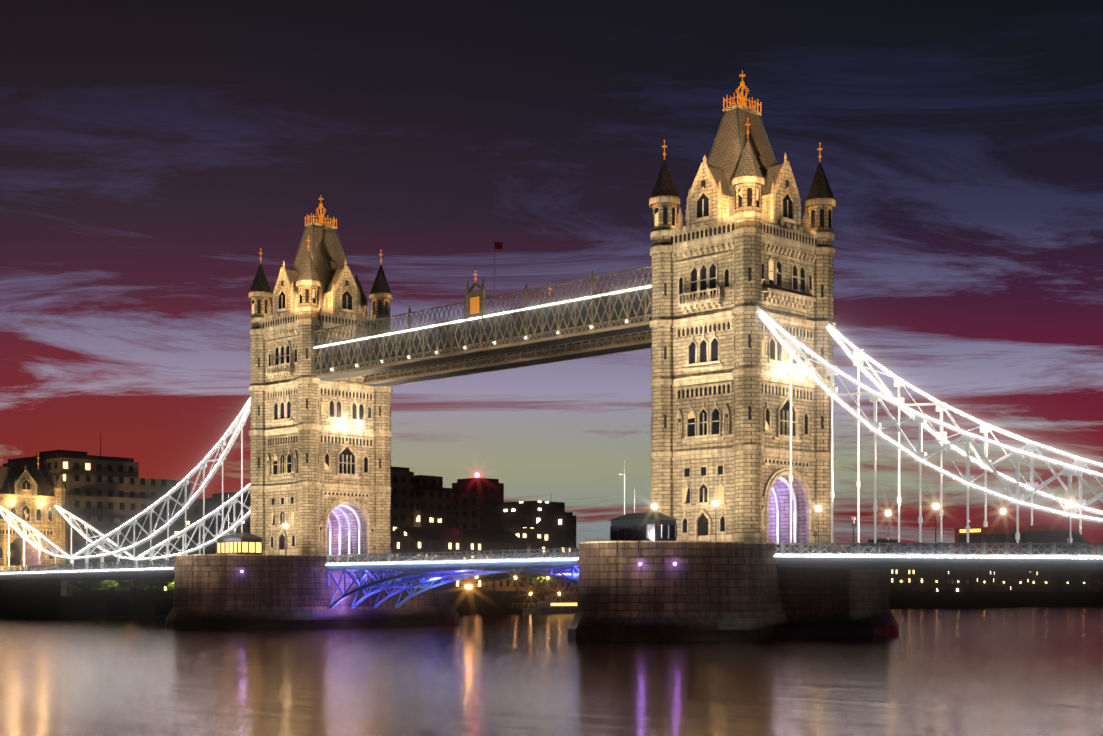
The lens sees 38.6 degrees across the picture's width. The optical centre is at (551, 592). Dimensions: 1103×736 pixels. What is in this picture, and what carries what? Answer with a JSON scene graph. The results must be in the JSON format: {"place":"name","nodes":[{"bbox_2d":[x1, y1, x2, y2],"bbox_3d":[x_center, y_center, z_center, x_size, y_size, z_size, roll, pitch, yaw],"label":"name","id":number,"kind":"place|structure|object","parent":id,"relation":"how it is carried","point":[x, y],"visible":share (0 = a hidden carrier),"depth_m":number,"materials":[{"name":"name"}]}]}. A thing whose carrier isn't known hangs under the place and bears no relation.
{"place":"outdoors","nodes":[
{"label":"outdoors","id":0,"kind":"place"},
{"bbox_2d":[248,198,392,556],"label":"tower","id":1,"kind":"structure","parent":0,"point":[320,466],"depth_m":233.33,"materials":[{"name":"stone"}]},
{"bbox_2d":[313,242,651,386],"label":"walkways","id":2,"kind":"structure","parent":1,"relation":"attached to","point":[476,339],"depth_m":203.51,"materials":[{"name":"beige metal"}]},
{"bbox_2d":[0,606,1102,735],"bbox_3d":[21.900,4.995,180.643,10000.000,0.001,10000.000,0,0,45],"label":"river water","id":3,"kind":"structure","parent":0,"point":[998,671],"depth_m":89.91,"materials":[{"name":"grey liquid"}]},
{"bbox_2d":[165,554,459,628],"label":"pier","id":4,"kind":"structure","parent":3,"relation":"in","point":[217,591],"depth_m":220.95,"materials":[{"name":"stone"}]},
{"bbox_2d":[0,398,249,580],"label":"suspension bridge span","id":5,"kind":"object","parent":4,"relation":"on","point":[120,572],"visible":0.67,"depth_m":268.42,"materials":[{"name":"metal"}]},
{"bbox_2d":[216,494,264,554],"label":"control cabin","id":6,"kind":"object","parent":4,"relation":"on","point":[240,543],"depth_m":222.40,"materials":[{"name":"yellow glass"}]},
{"bbox_2d":[284,522,287,554],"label":"pier lamp","id":7,"kind":"object","parent":4,"relation":"on","point":[285,525],"visible":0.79,"depth_m":226.49,"materials":[{"name":"glass"}]},
{"bbox_2d":[510,592,576,613],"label":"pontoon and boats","id":8,"kind":"object","parent":3,"relation":"on","point":[564,604],"visible":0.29,"depth_m":380.79,"materials":[{"name":"grey"}]},
{"bbox_2d":[567,541,898,641],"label":"pier","id":9,"kind":"structure","parent":3,"relation":"in","point":[709,591],"depth_m":164.08,"materials":[{"name":"stone"}]},
{"bbox_2d":[325,548,578,608],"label":"bascule span","id":10,"kind":"object","parent":9,"relation":"on","point":[566,566],"visible":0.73,"depth_m":213.50,"materials":[{"name":"blue metal"}]},
{"bbox_2d":[608,461,678,540],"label":"control cabin","id":11,"kind":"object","parent":9,"relation":"on","point":[651,526],"depth_m":165.56,"materials":[{"name":"black paint"}]},
{"bbox_2d":[652,502,656,511],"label":"pier lamp","id":12,"kind":"object","parent":9,"relation":"on","point":[654,506],"visible":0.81,"depth_m":176.00,"materials":[{"name":"glass"}]},
{"bbox_2d":[713,499,718,540],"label":"pier lamp","id":13,"kind":"object","parent":9,"relation":"on","point":[715,503],"visible":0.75,"depth_m":169.91,"materials":[{"name":"glass"}]},
{"bbox_2d":[759,310,1102,571],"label":"suspension bridge span","id":14,"kind":"object","parent":9,"relation":"on","point":[1053,561],"visible":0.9,"depth_m":159.46,"materials":[{"name":"metal"}]},
{"bbox_2d":[815,503,820,552],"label":"deck lamp","id":15,"kind":"object","parent":14,"relation":"on","point":[818,509],"visible":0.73,"depth_m":165.16,"materials":[{"name":"glass"}]},
{"bbox_2d":[851,516,855,552],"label":"traffic light","id":16,"kind":"object","parent":14,"relation":"on","point":[853,521],"visible":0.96,"depth_m":164.47,"materials":[{"name":"metal"}]},
{"bbox_2d":[885,508,890,552],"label":"deck lamp","id":17,"kind":"object","parent":14,"relation":"on","point":[888,513],"visible":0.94,"depth_m":174.49,"materials":[{"name":"glass"}]},
{"bbox_2d":[933,501,938,553],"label":"deck lamp","id":18,"kind":"object","parent":14,"relation":"on","point":[935,506],"visible":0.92,"depth_m":155.24,"materials":[{"name":"glass"}]},
{"bbox_2d":[1000,506,1005,525],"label":"deck lamp","id":19,"kind":"object","parent":14,"relation":"on","point":[1002,511],"visible":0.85,"depth_m":164.53,"materials":[{"name":"glass"}]},
{"bbox_2d":[955,525,1061,553],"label":"bus","id":20,"kind":"object","parent":14,"relation":"on","point":[1003,534],"visible":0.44,"depth_m":158.85,"materials":[{"name":"black metal"}]},
{"bbox_2d":[1025,530,1089,553],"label":"van","id":21,"kind":"object","parent":14,"relation":"on","point":[1058,536],"visible":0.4,"depth_m":150.35,"materials":[{"name":"grey metal"}]},
{"bbox_2d":[1066,498,1071,553],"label":"deck lamp","id":22,"kind":"object","parent":14,"relation":"on","point":[1069,503],"visible":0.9,"depth_m":145.38,"materials":[{"name":"glass"}]},
{"bbox_2d":[0,569,1102,618],"bbox_3d":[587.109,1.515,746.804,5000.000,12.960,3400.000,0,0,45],"label":"river banks","id":23,"kind":"object","parent":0,"point":[110,604],"visible":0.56,"depth_m":382.45,"materials":[{"name":"grey"}]},
{"bbox_2d":[0,453,67,595],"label":"abutment","id":24,"kind":"object","parent":23,"relation":"on","point":[32,497],"visible":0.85,"depth_m":305.86,"materials":[{"name":"stone"}]},
{"bbox_2d":[69,580,99,589],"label":"tree","id":25,"kind":"object","parent":23,"relation":"on","point":[89,584],"visible":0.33,"depth_m":312.75,"materials":[{"name":"green plant"}]},
{"bbox_2d":[97,567,135,589],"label":"tree","id":26,"kind":"object","parent":23,"relation":"on","point":[116,584],"visible":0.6,"depth_m":318.92,"materials":[{"name":"green plant"}]},
{"bbox_2d":[78,521,181,590],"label":"tree","id":27,"kind":"object","parent":23,"relation":"on","point":[106,529],"visible":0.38,"depth_m":336.71,"materials":[{"name":"green plant"}]},
{"bbox_2d":[132,579,158,590],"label":"tree","id":28,"kind":"object","parent":23,"relation":"on","point":[149,584],"visible":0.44,"depth_m":322.67,"materials":[{"name":"green plant"}]},
{"bbox_2d":[158,578,174,590],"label":"tree","id":29,"kind":"object","parent":23,"relation":"on","point":[169,583],"visible":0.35,"depth_m":326.87,"materials":[{"name":"green plant"}]},
{"bbox_2d":[136,531,209,590],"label":"tree","id":30,"kind":"object","parent":23,"relation":"on","point":[192,545],"visible":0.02,"depth_m":345.81,"materials":[{"name":"brown plant"}]},
{"bbox_2d":[180,532,215,553],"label":"tree","id":31,"kind":"object","parent":23,"relation":"on","point":[212,549],"visible":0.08,"depth_m":351.76,"materials":[{"name":"brown plant"}]},
{"bbox_2d":[478,552,513,590],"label":"tree","id":32,"kind":"object","parent":23,"relation":"on","point":[508,576],"visible":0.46,"depth_m":392.99,"materials":[{"name":"green plant"}]},
{"bbox_2d":[497,555,536,590],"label":"tree","id":33,"kind":"object","parent":23,"relation":"on","point":[523,575],"visible":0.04,"depth_m":400.21,"materials":[{"name":"green plant"}]},
{"bbox_2d":[527,556,558,590],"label":"tree","id":34,"kind":"object","parent":23,"relation":"on","point":[532,580],"visible":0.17,"depth_m":405.45,"materials":[{"name":"green plant"}]},
{"bbox_2d":[551,554,577,590],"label":"tree","id":35,"kind":"object","parent":23,"relation":"on","point":[566,582],"depth_m":414.50,"materials":[{"name":"green plant"}]},
{"bbox_2d":[0,0,1102,551],"label":"sky","id":36,"kind":"structure","parent":0,"point":[151,151],"materials":[{"name":"purple"}]},
{"bbox_2d":[3,433,1102,595],"bbox_3d":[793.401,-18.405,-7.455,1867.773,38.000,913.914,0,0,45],"label":"city buildings","id":37,"kind":"structure","parent":0,"point":[429,513],"depth_m":402.14,"materials":[{"name":"grey"}]},
{"bbox_2d":[649,70,835,542],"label":"tower","id":38,"kind":"structure","parent":0,"point":[738,252],"depth_m":176.49,"materials":[{"name":"stone"}]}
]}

